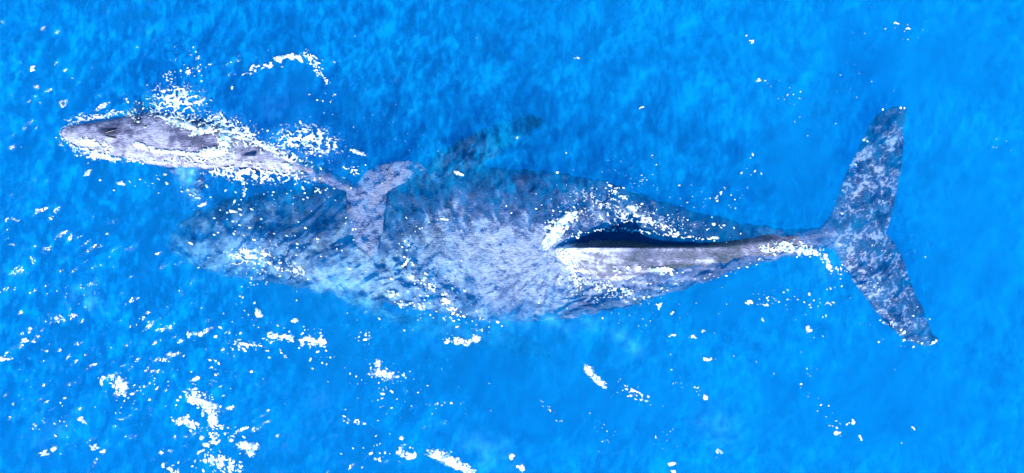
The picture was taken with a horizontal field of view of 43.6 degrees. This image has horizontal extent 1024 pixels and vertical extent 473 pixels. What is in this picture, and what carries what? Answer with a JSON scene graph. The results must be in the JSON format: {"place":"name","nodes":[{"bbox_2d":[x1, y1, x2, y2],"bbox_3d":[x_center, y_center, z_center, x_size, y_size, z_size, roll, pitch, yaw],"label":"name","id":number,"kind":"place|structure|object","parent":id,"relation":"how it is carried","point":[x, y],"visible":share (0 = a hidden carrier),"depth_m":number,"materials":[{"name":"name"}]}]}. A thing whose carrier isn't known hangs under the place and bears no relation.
{"place":"outdoors","nodes":[
{"label":"outdoors","id":0,"kind":"place"},
{"bbox_2d":[0,0,1023,472],"bbox_3d":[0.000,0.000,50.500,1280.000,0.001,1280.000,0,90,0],"label":"sea water","id":1,"kind":"structure","parent":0,"point":[688,100],"depth_m":50.50,"materials":[{"name":"blue liquid"}]},
{"bbox_3d":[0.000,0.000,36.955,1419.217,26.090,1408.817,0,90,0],"label":"water","id":2,"kind":"structure","parent":0,"visible":0},
{"bbox_2d":[60,46,365,210],"bbox_3d":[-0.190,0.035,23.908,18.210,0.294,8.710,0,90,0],"label":"calf foam","id":3,"kind":"object","parent":2,"relation":"on","point":[226,137],"visible":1,"depth_m":23.94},
{"bbox_2d":[59,95,425,256],"bbox_3d":[-5.157,-1.249,24.336,6.850,1.025,1.980,14,90,0],"label":"whale calf","id":4,"kind":"object","parent":2,"relation":"on","point":[367,192],"visible":0.86,"depth_m":23.97},
{"bbox_2d":[0,21,996,472],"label":"sea foam","id":5,"kind":"object","parent":2,"relation":"on","point":[438,455],"visible":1,"depth_m":23.98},
{"bbox_2d":[168,106,937,357],"bbox_3d":[0.657,0.134,26.180,14.808,5.310,5.207,0,90,0],"label":"adult whale","id":6,"kind":"object","parent":2,"relation":"on","point":[500,257],"visible":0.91,"depth_m":24.18},
{"bbox_2d":[188,106,937,348],"bbox_3d":[-0.190,0.035,23.902,18.210,0.317,8.710,0,90,0],"label":"whale foam","id":7,"kind":"object","parent":6,"relation":"on","point":[552,236],"visible":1,"depth_m":23.98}
]}

